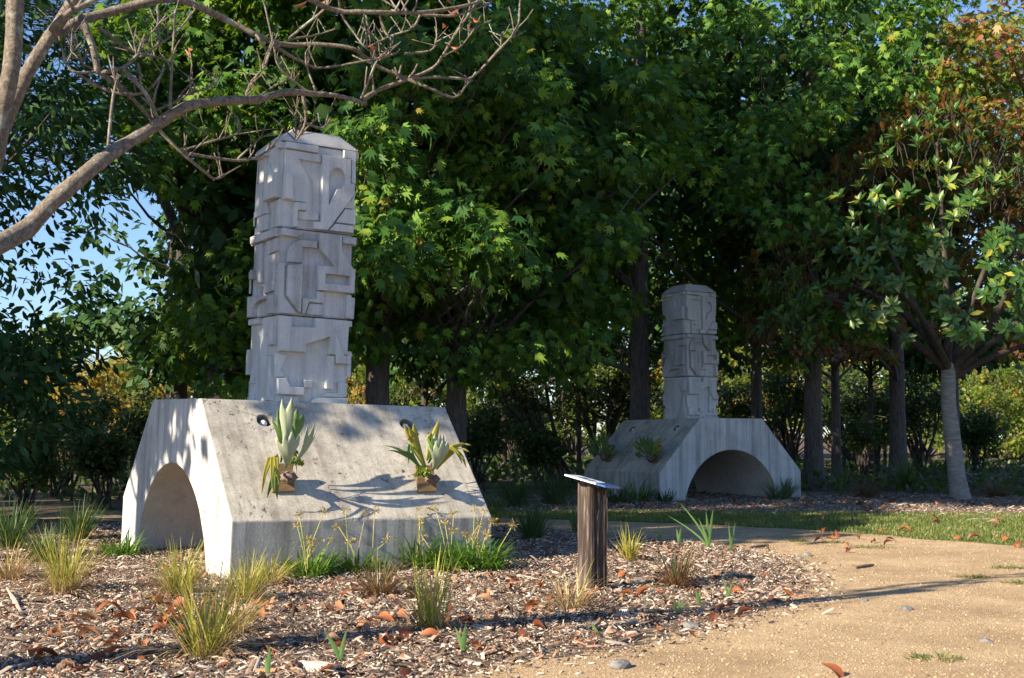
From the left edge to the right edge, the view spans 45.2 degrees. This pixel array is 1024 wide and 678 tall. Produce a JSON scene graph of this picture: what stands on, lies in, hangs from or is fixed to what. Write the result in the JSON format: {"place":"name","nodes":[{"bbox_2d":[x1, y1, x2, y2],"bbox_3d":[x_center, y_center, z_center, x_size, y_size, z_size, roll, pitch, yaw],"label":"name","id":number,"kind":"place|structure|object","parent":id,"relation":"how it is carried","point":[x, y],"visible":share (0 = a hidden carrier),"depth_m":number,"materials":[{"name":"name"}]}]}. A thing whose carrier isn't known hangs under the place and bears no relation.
{"place":"outdoors","nodes":[
{"label":"outdoors","id":0,"kind":"place"},
{"bbox_2d":[0,512,965,677],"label":"mulch bed","id":1,"kind":"object","parent":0,"point":[574,649],"visible":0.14,"depth_m":9.53,"materials":[{"name":"wood"}]},
{"bbox_2d":[0,494,45,549],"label":"grass tussock","id":2,"kind":"object","parent":1,"relation":"on","point":[10,530],"depth_m":14.65,"materials":[{"name":"plant"}]},
{"bbox_2d":[0,530,54,581],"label":"grass tussock","id":3,"kind":"object","parent":1,"relation":"on","point":[7,573],"depth_m":11.73,"materials":[{"name":"plant"}]},
{"bbox_2d":[8,523,68,564],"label":"grass tussock","id":4,"kind":"object","parent":1,"relation":"on","point":[32,554],"depth_m":13.19,"materials":[{"name":"plant"}]},
{"bbox_2d":[5,514,120,599],"bbox_3d":[-3.923,1.861,10.778,1.260,0.711,1.278,0,-4,0],"label":"grass tussock","id":5,"kind":"object","parent":1,"relation":"on","point":[60,580],"depth_m":10.67,"materials":[{"name":"plant"}]},
{"bbox_2d":[47,494,114,541],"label":"grass tussock","id":6,"kind":"object","parent":1,"relation":"on","point":[71,523],"depth_m":15.78,"materials":[{"name":"plant"}]},
{"bbox_2d":[0,0,175,497],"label":"evergreen tree","id":7,"kind":"object","parent":1,"relation":"on","point":[33,370],"visible":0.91,"depth_m":17.97,"materials":[{"name":"green plant"}]},
{"bbox_2d":[75,524,155,557],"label":"strap plant","id":8,"kind":"object","parent":1,"relation":"on","point":[121,549],"visible":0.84,"depth_m":13.92,"materials":[{"name":"green plant"}]},
{"bbox_2d":[120,536,234,599],"bbox_3d":[-2.846,1.938,10.644,1.131,0.577,1.097,0,-4,0],"label":"grass tussock","id":9,"kind":"object","parent":1,"relation":"on","point":[174,566],"depth_m":10.58,"materials":[{"name":"plant"}]},
{"bbox_2d":[112,553,296,669],"bbox_3d":[-1.935,1.700,7.928,1.232,0.686,1.303,0,-4,0],"label":"grass tussock","id":10,"kind":"object","parent":1,"relation":"on","point":[200,638],"depth_m":7.85,"materials":[{"name":"plant"}]},
{"bbox_2d":[179,580,291,641],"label":"grass tussock","id":11,"kind":"object","parent":1,"relation":"on","point":[245,619],"depth_m":8.71,"materials":[{"name":"plant"}]},
{"bbox_2d":[195,545,295,603],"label":"grass tussock","id":12,"kind":"object","parent":1,"relation":"on","point":[256,588],"depth_m":10.22,"materials":[{"name":"plant"}]},
{"bbox_2d":[228,547,312,587],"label":"grass tussock","id":13,"kind":"object","parent":1,"relation":"on","point":[276,570],"depth_m":11.33,"materials":[{"name":"plant"}]},
{"bbox_2d":[121,398,491,578],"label":"concrete plinth","id":14,"kind":"structure","parent":1,"relation":"on","point":[197,470],"depth_m":12.94,"materials":[{"name":"grey concrete"}]},
{"bbox_2d":[261,397,317,499],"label":"staghorn fern","id":15,"kind":"object","parent":14,"relation":"on","point":[288,429],"visible":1,"depth_m":12.26,"materials":[{"name":"green plant"}]},
{"bbox_2d":[246,130,358,403],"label":"carved column","id":16,"kind":"structure","parent":14,"relation":"on","point":[300,305],"depth_m":14.09,"materials":[{"name":"concrete"}]},
{"bbox_2d":[385,420,470,491],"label":"staghorn fern","id":17,"kind":"object","parent":14,"relation":"on","point":[439,452],"visible":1,"depth_m":13.09,"materials":[{"name":"green plant"}]},
{"bbox_2d":[262,506,350,579],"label":"agapanthus","id":18,"kind":"object","parent":1,"relation":"on","point":[314,567],"visible":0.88,"depth_m":11.86,"materials":[{"name":"green plant"}]},
{"bbox_2d":[285,660,337,671],"bbox_3d":[-1.215,1.978,7.431,0.371,0.054,0.089,-4,-6,29],"label":"wood splinter","id":19,"kind":"object","parent":1,"relation":"on","point":[312,665],"visible":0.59,"depth_m":7.38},
{"bbox_2d":[333,505,395,574],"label":"agapanthus","id":20,"kind":"object","parent":1,"relation":"on","point":[346,564],"visible":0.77,"depth_m":12.25,"materials":[{"name":"green plant"}]},
{"bbox_2d":[329,545,426,596],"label":"grass tussock","id":21,"kind":"object","parent":1,"relation":"on","point":[378,586],"depth_m":10.69,"materials":[{"name":"plant"}]},
{"bbox_2d":[0,533,805,677],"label":"leaf litter","id":22,"kind":"object","parent":1,"relation":"on","point":[404,672],"visible":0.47,"depth_m":9.56,"materials":[{"name":"plant"}]},
{"bbox_2d":[387,505,461,569],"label":"agapanthus","id":23,"kind":"object","parent":1,"relation":"on","point":[413,552],"visible":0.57,"depth_m":12.68,"materials":[{"name":"green plant"}]},
{"bbox_2d":[369,546,484,634],"bbox_3d":[-0.575,1.802,8.927,0.957,0.635,0.866,3,-5,-28],"label":"grass tussock","id":24,"kind":"object","parent":1,"relation":"on","point":[431,613],"depth_m":8.89,"materials":[{"name":"plant"}]},
{"bbox_2d":[404,503,490,573],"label":"agapanthus","id":25,"kind":"object","parent":1,"relation":"on","point":[445,564],"visible":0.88,"depth_m":12.54,"materials":[{"name":"green plant"}]},
{"bbox_2d":[437,503,524,572],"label":"agapanthus","id":26,"kind":"object","parent":1,"relation":"on","point":[495,559],"visible":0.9,"depth_m":12.57,"materials":[{"name":"green plant"}]},
{"bbox_2d":[503,492,572,541],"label":"grass tussock","id":27,"kind":"object","parent":1,"relation":"on","point":[532,529],"depth_m":16.13,"materials":[{"name":"plant"}]},
{"bbox_2d":[521,557,625,613],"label":"grass tussock","id":28,"kind":"object","parent":1,"relation":"on","point":[565,600],"depth_m":10.01,"materials":[{"name":"plant"}]},
{"bbox_2d":[564,474,620,590],"bbox_3d":[0.741,1.858,11.289,0.411,1.233,0.505,-1,-5,20],"label":"interpretive sign","id":29,"kind":"object","parent":1,"relation":"on","point":[592,528],"visible":0.82,"depth_m":11.21,"materials":[{"name":"brown"}]},
{"bbox_2d":[611,522,655,563],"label":"grass tussock","id":30,"kind":"object","parent":1,"relation":"on","point":[626,552],"depth_m":13.70,"materials":[{"name":"plant"}]},
{"bbox_2d":[621,538,721,592],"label":"grass tussock","id":31,"kind":"object","parent":1,"relation":"on","point":[675,576],"depth_m":11.46,"materials":[{"name":"plant"}]},
{"bbox_2d":[669,507,712,549],"bbox_3d":[2.212,2.317,15.228,0.565,0.589,0.078,0,-4,0],"label":"sprout","id":32,"kind":"object","parent":1,"relation":"on","point":[707,538],"visible":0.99,"depth_m":15.22,"materials":[{"name":"green plant"}]},
{"bbox_2d":[0,436,1023,672],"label":"ground","id":33,"kind":"structure","parent":0,"point":[45,507],"depth_m":31.64,"materials":[{"name":"soil"}]},
{"bbox_2d":[0,422,77,516],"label":"shrub","id":34,"kind":"object","parent":33,"relation":"on","point":[37,482],"visible":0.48,"depth_m":20.88,"materials":[{"name":"green plant"}]},
{"bbox_2d":[0,388,133,497],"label":"shrub","id":35,"kind":"object","parent":33,"relation":"on","point":[104,415],"visible":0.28,"depth_m":26.84,"materials":[{"name":"green plant"}]},
{"bbox_2d":[24,306,152,423],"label":"distant tree","id":36,"kind":"object","parent":33,"relation":"on","point":[97,349],"visible":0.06,"depth_m":77.48,"materials":[{"name":"green plant"}]},
{"bbox_2d":[43,422,138,509],"bbox_3d":[-7.646,2.371,22.847,1.858,1.638,1.734,0,-4,0],"label":"shrub","id":37,"kind":"object","parent":33,"relation":"on","point":[107,457],"visible":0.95,"depth_m":22.48,"materials":[{"name":"green plant"}]},
{"bbox_2d":[3,0,191,398],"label":"pine tree","id":38,"kind":"object","parent":33,"relation":"on","point":[180,390],"visible":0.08,"depth_m":35.89,"materials":[{"name":"green plant"}]},
{"bbox_2d":[45,354,150,458],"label":"sunlit bush","id":39,"kind":"object","parent":33,"relation":"on","point":[100,381],"visible":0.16,"depth_m":50.00,"materials":[{"name":"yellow plant"}]},
{"bbox_2d":[85,379,181,490],"bbox_3d":[-9.173,2.333,29.884,2.843,2.781,1.879,4,-6,-43],"label":"shrub","id":40,"kind":"object","parent":33,"relation":"on","point":[130,419],"visible":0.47,"depth_m":29.82,"materials":[{"name":"green plant"}]},
{"bbox_2d":[87,349,193,456],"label":"sunlit bush","id":41,"kind":"object","parent":33,"relation":"on","point":[122,379],"visible":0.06,"depth_m":59.43,"materials":[{"name":"green plant"}]},
{"bbox_2d":[50,204,239,398],"bbox_3d":[-9.860,-0.009,36.187,7.524,8.373,5.795,0,-4,0],"label":"understorey tree","id":42,"kind":"object","parent":33,"relation":"on","point":[136,323],"visible":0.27,"depth_m":35.10,"materials":[{"name":"green plant"}]},
{"bbox_2d":[107,17,301,399],"bbox_3d":[-6.838,-2.264,30.084,5.253,12.084,6.379,0,-4,0],"label":"leaning tree","id":43,"kind":"object","parent":33,"relation":"on","point":[169,212],"depth_m":28.21,"materials":[{"name":"green plant"}]},
{"bbox_2d":[66,0,411,399],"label":"star leaf tree","id":44,"kind":"object","parent":33,"relation":"on","point":[213,215],"visible":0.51,"depth_m":22.43,"materials":[{"name":"green plant"}]},
{"bbox_2d":[0,0,532,254],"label":"bare tree","id":45,"kind":"object","parent":33,"relation":"on","point":[15,81],"visible":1,"depth_m":7.59,"materials":[{"name":"brown plant"}]},
{"bbox_2d":[346,353,436,403],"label":"sunlit bush","id":46,"kind":"object","parent":33,"relation":"on","point":[353,400],"visible":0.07,"depth_m":60.65,"materials":[{"name":"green plant"}]},
{"bbox_2d":[350,357,484,432],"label":"sunlit bush","id":47,"kind":"object","parent":33,"relation":"on","point":[362,376],"visible":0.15,"depth_m":60.41,"materials":[{"name":"green plant"}]},
{"bbox_2d":[354,280,522,406],"bbox_3d":[-2.387,-0.224,36.128,7.364,8.875,5.909,0,-4,0],"label":"understorey tree","id":48,"kind":"object","parent":33,"relation":"on","point":[406,351],"visible":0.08,"depth_m":35.44,"materials":[{"name":"green plant"}]},
{"bbox_2d":[393,376,544,439],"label":"sunlit bush","id":49,"kind":"object","parent":33,"relation":"on","point":[444,391],"visible":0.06,"depth_m":65.99,"materials":[{"name":"green plant"}]},
{"bbox_2d":[0,449,1023,501],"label":"undergrowth","id":50,"kind":"object","parent":33,"relation":"on","point":[936,485],"visible":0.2,"depth_m":34.30,"materials":[{"name":"green plant"}]},
{"bbox_2d":[475,394,555,471],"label":"shrub","id":51,"kind":"object","parent":33,"relation":"on","point":[522,417],"visible":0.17,"depth_m":45.67,"materials":[{"name":"green plant"}]},
{"bbox_2d":[434,346,606,452],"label":"sunlit bush","id":52,"kind":"object","parent":33,"relation":"on","point":[487,392],"visible":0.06,"depth_m":59.52,"materials":[{"name":"green plant"}]},
{"bbox_2d":[470,308,583,487],"bbox_3d":[-0.194,1.609,33.036,3.744,4.846,3.741,2,-5,-19],"label":"shrub","id":53,"kind":"object","parent":33,"relation":"on","point":[520,399],"visible":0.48,"depth_m":32.52,"materials":[{"name":"green plant"}]},
{"bbox_2d":[472,273,581,477],"bbox_3d":[-0.180,-0.499,40.136,6.711,10.057,5.840,-2,-5,30],"label":"understorey tree","id":54,"kind":"object","parent":33,"relation":"on","point":[503,457],"depth_m":39.78,"materials":[{"name":"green plant"}]},
{"bbox_2d":[515,328,612,445],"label":"distant tree","id":55,"kind":"object","parent":33,"relation":"on","point":[559,398],"visible":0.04,"depth_m":81.96,"materials":[{"name":"green plant"}]},
{"bbox_2d":[489,362,660,455],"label":"sunlit bush","id":56,"kind":"object","parent":33,"relation":"on","point":[571,437],"visible":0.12,"depth_m":65.72,"materials":[{"name":"green plant"}]},
{"bbox_2d":[510,248,661,474],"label":"understorey tree","id":57,"kind":"object","parent":33,"relation":"on","point":[578,457],"visible":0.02,"depth_m":41.83,"materials":[{"name":"green plant"}]},
{"bbox_2d":[541,326,663,457],"bbox_3d":[2.856,1.822,34.310,4.393,4.624,3.853,0,-4,0],"label":"shrub","id":58,"kind":"object","parent":33,"relation":"on","point":[616,402],"visible":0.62,"depth_m":34.23,"materials":[{"name":"green plant"}]},
{"bbox_2d":[574,356,748,447],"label":"sunlit bush","id":59,"kind":"object","parent":33,"relation":"on","point":[596,370],"visible":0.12,"depth_m":63.42,"materials":[{"name":"green plant"}]},
{"bbox_2d":[620,203,750,384],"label":"understorey tree","id":60,"kind":"object","parent":33,"relation":"on","point":[723,362],"visible":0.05,"depth_m":42.08,"materials":[{"name":"green plant"}]},
{"bbox_2d":[652,329,823,435],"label":"sunlit bush","id":61,"kind":"object","parent":33,"relation":"on","point":[746,380],"visible":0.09,"depth_m":58.57,"materials":[{"name":"green plant"}]},
{"bbox_2d":[716,379,775,418],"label":"shrub","id":62,"kind":"object","parent":33,"relation":"on","point":[728,396],"visible":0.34,"depth_m":47.62,"materials":[{"name":"green plant"}]},
{"bbox_2d":[620,22,887,418],"bbox_3d":[7.102,-2.861,37.021,8.808,14.373,8.084,-3,-5,36],"label":"star leaf tree","id":63,"kind":"object","parent":33,"relation":"on","point":[756,395],"visible":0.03,"depth_m":36.86,"materials":[{"name":"green plant"}]},
{"bbox_2d":[717,344,859,453],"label":"sunlit bush","id":64,"kind":"object","parent":33,"relation":"on","point":[735,362],"visible":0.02,"depth_m":61.40,"materials":[{"name":"green plant"}]},
{"bbox_2d":[741,365,849,464],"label":"shrub","id":65,"kind":"object","parent":33,"relation":"on","point":[778,383],"visible":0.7,"depth_m":46.71,"materials":[{"name":"green plant"}]},
{"bbox_2d":[606,0,1009,489],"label":"star leaf tree","id":66,"kind":"object","parent":33,"relation":"on","point":[771,149],"visible":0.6,"depth_m":29.98,"materials":[{"name":"green plant"}]},
{"bbox_2d":[736,110,959,478],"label":"star leaf tree","id":67,"kind":"object","parent":33,"relation":"on","point":[834,394],"visible":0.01,"depth_m":40.33,"materials":[{"name":"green plant"}]},
{"bbox_2d":[821,363,888,470],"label":"shrub","id":68,"kind":"object","parent":33,"relation":"on","point":[860,386],"visible":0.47,"depth_m":49.77,"materials":[{"name":"green plant"}]},
{"bbox_2d":[765,361,944,456],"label":"sunlit bush","id":69,"kind":"object","parent":33,"relation":"on","point":[938,446],"visible":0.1,"depth_m":60.88,"materials":[{"name":"green plant"}]},
{"bbox_2d":[830,411,888,474],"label":"shrub","id":70,"kind":"object","parent":33,"relation":"on","point":[861,440],"visible":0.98,"depth_m":43.58,"materials":[{"name":"green plant"}]},
{"bbox_2d":[793,284,958,473],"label":"understorey tree","id":71,"kind":"object","parent":33,"relation":"on","point":[869,373],"visible":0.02,"depth_m":45.82,"materials":[{"name":"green plant"}]},
{"bbox_2d":[843,386,909,470],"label":"shrub","id":72,"kind":"object","parent":33,"relation":"on","point":[884,438],"visible":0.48,"depth_m":48.46,"materials":[{"name":"green plant"}]},
{"bbox_2d":[749,0,1023,480],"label":"star leaf tree","id":73,"kind":"object","parent":33,"relation":"on","point":[897,428],"visible":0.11,"depth_m":35.04,"materials":[{"name":"green plant"}]},
{"bbox_2d":[868,448,938,488],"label":"grass tussock","id":74,"kind":"object","parent":33,"relation":"on","point":[901,473],"depth_m":32.73,"materials":[{"name":"plant"}]},
{"bbox_2d":[861,369,988,471],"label":"shrub","id":75,"kind":"object","parent":33,"relation":"on","point":[916,402],"visible":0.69,"depth_m":47.56,"materials":[{"name":"green plant"}]},
{"bbox_2d":[840,359,1020,457],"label":"sunlit bush","id":76,"kind":"object","parent":33,"relation":"on","point":[973,393],"visible":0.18,"depth_m":63.94,"materials":[{"name":"green plant"}]},
{"bbox_2d":[873,270,993,458],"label":"distant tree","id":77,"kind":"object","parent":33,"relation":"on","point":[957,292],"visible":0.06,"depth_m":75.69,"materials":[{"name":"green plant"}]},
{"bbox_2d":[858,2,1023,427],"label":"autumn tree","id":78,"kind":"object","parent":33,"relation":"on","point":[994,224],"visible":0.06,"depth_m":40.80,"materials":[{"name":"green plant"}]},
{"bbox_2d":[868,235,1023,472],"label":"understorey tree","id":79,"kind":"object","parent":33,"relation":"on","point":[914,360],"visible":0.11,"depth_m":44.47,"materials":[{"name":"green plant"}]},
{"bbox_2d":[881,0,1023,258],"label":"autumn tree","id":80,"kind":"object","parent":33,"relation":"on","point":[1013,76],"visible":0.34,"depth_m":32.93,"materials":[{"name":"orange plant"}]},
{"bbox_2d":[911,361,1023,460],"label":"sunlit bush","id":81,"kind":"object","parent":33,"relation":"on","point":[1015,374],"visible":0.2,"depth_m":64.72,"materials":[{"name":"green plant"}]},
{"bbox_2d":[937,401,1015,470],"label":"shrub","id":82,"kind":"object","parent":33,"relation":"on","point":[977,435],"visible":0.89,"depth_m":49.47,"materials":[{"name":"green plant"}]},
{"bbox_2d":[958,321,1023,461],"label":"sunlit bush","id":83,"kind":"object","parent":33,"relation":"on","point":[962,412],"visible":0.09,"depth_m":69.06,"materials":[{"name":"green plant"}]},
{"bbox_2d":[959,380,1023,462],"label":"sunlit bush","id":84,"kind":"object","parent":33,"relation":"on","point":[1012,446],"visible":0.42,"depth_m":64.35,"materials":[{"name":"green plant"}]},
{"bbox_2d":[0,0,1023,438],"label":"sky","id":85,"kind":"structure","parent":0,"point":[90,254],"materials":[{"name":"blue"}]},
{"bbox_2d":[34,510,1023,677],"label":"gravel path","id":86,"kind":"structure","parent":0,"point":[942,641],"depth_m":9.53,"materials":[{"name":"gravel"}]},
{"bbox_2d":[484,485,518,523],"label":"grass tussock","id":87,"kind":"object","parent":86,"relation":"on","point":[495,509],"depth_m":19.74,"materials":[{"name":"plant"}]},
{"bbox_2d":[499,546,903,677],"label":"bark chips","id":88,"kind":"object","parent":86,"relation":"on","point":[595,656],"visible":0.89,"depth_m":9.64,"materials":[{"name":"wood"}]},
{"bbox_2d":[901,649,966,662],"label":"grass tuft","id":89,"kind":"object","parent":86,"relation":"on","point":[938,655],"visible":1,"depth_m":8.02,"materials":[{"name":"plant"}]},
{"bbox_2d":[481,489,1023,515],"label":"mulch bed","id":90,"kind":"object","parent":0,"point":[840,496],"visible":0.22,"depth_m":25.75,"materials":[{"name":"wood"}]},
{"bbox_2d":[163,0,602,404],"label":"star leaf tree","id":91,"kind":"object","parent":90,"relation":"on","point":[389,273],"visible":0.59,"depth_m":21.10,"materials":[{"name":"green plant"}]},
{"bbox_2d":[467,395,518,492],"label":"shrub","id":92,"kind":"object","parent":90,"relation":"on","point":[480,446],"visible":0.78,"depth_m":29.85,"materials":[{"name":"green plant"}]},
{"bbox_2d":[481,471,551,506],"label":"grass tussock","id":93,"kind":"object","parent":90,"relation":"on","point":[520,496],"depth_m":24.10,"materials":[{"name":"plant"}]},
{"bbox_2d":[310,0,731,457],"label":"star leaf tree","id":94,"kind":"object","parent":90,"relation":"on","point":[622,162],"visible":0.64,"depth_m":22.88,"materials":[{"name":"green plant"}]},
{"bbox_2d":[503,418,575,489],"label":"shrub","id":95,"kind":"object","parent":90,"relation":"on","point":[547,453],"visible":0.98,"depth_m":31.25,"materials":[{"name":"green plant"}]},
{"bbox_2d":[520,465,596,504],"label":"grass tussock","id":96,"kind":"object","parent":90,"relation":"on","point":[560,494],"depth_m":24.88,"materials":[{"name":"plant"}]},
{"bbox_2d":[612,477,663,501],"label":"strap plant","id":97,"kind":"object","parent":90,"relation":"on","point":[641,495],"visible":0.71,"depth_m":26.17,"materials":[{"name":"green plant"}]},
{"bbox_2d":[477,0,820,419],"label":"star leaf tree","id":98,"kind":"object","parent":90,"relation":"on","point":[637,11],"visible":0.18,"depth_m":30.47,"materials":[{"name":"green plant"}]},
{"bbox_2d":[584,418,800,500],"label":"concrete plinth","id":99,"kind":"structure","parent":90,"relation":"on","point":[739,456],"depth_m":27.92,"materials":[{"name":"grey concrete"}]},
{"bbox_2d":[585,426,616,461],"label":"staghorn fern","id":100,"kind":"object","parent":99,"relation":"on","point":[607,453],"visible":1,"depth_m":28.43,"materials":[{"name":"plant"}]},
{"bbox_2d":[631,435,663,462],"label":"staghorn fern","id":101,"kind":"object","parent":99,"relation":"on","point":[656,451],"visible":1,"depth_m":26.84,"materials":[{"name":"plant"}]},
{"bbox_2d":[661,284,718,418],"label":"carved column","id":102,"kind":"structure","parent":99,"relation":"on","point":[689,357],"depth_m":28.61,"materials":[{"name":"concrete"}]},
{"bbox_2d":[757,476,797,499],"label":"strap plant","id":103,"kind":"object","parent":90,"relation":"on","point":[779,495],"visible":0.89,"depth_m":27.40,"materials":[{"name":"plant"}]},
{"bbox_2d":[832,475,900,498],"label":"grass tussock","id":104,"kind":"object","parent":90,"relation":"on","point":[860,493],"depth_m":28.41,"materials":[{"name":"plant"}]},
{"bbox_2d":[739,86,1023,498],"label":"magnolia tree","id":105,"kind":"object","parent":90,"relation":"on","point":[955,362],"visible":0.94,"depth_m":27.37,"materials":[{"name":"green plant"}]},
{"bbox_2d":[969,472,1021,498],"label":"grass tussock","id":106,"kind":"object","parent":90,"relation":"on","point":[993,492],"depth_m":28.77,"materials":[{"name":"plant"}]},
{"bbox_2d":[501,508,1023,545],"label":"lawn","id":107,"kind":"structure","parent":0,"point":[944,533],"depth_m":19.89,"materials":[{"name":"plant"}]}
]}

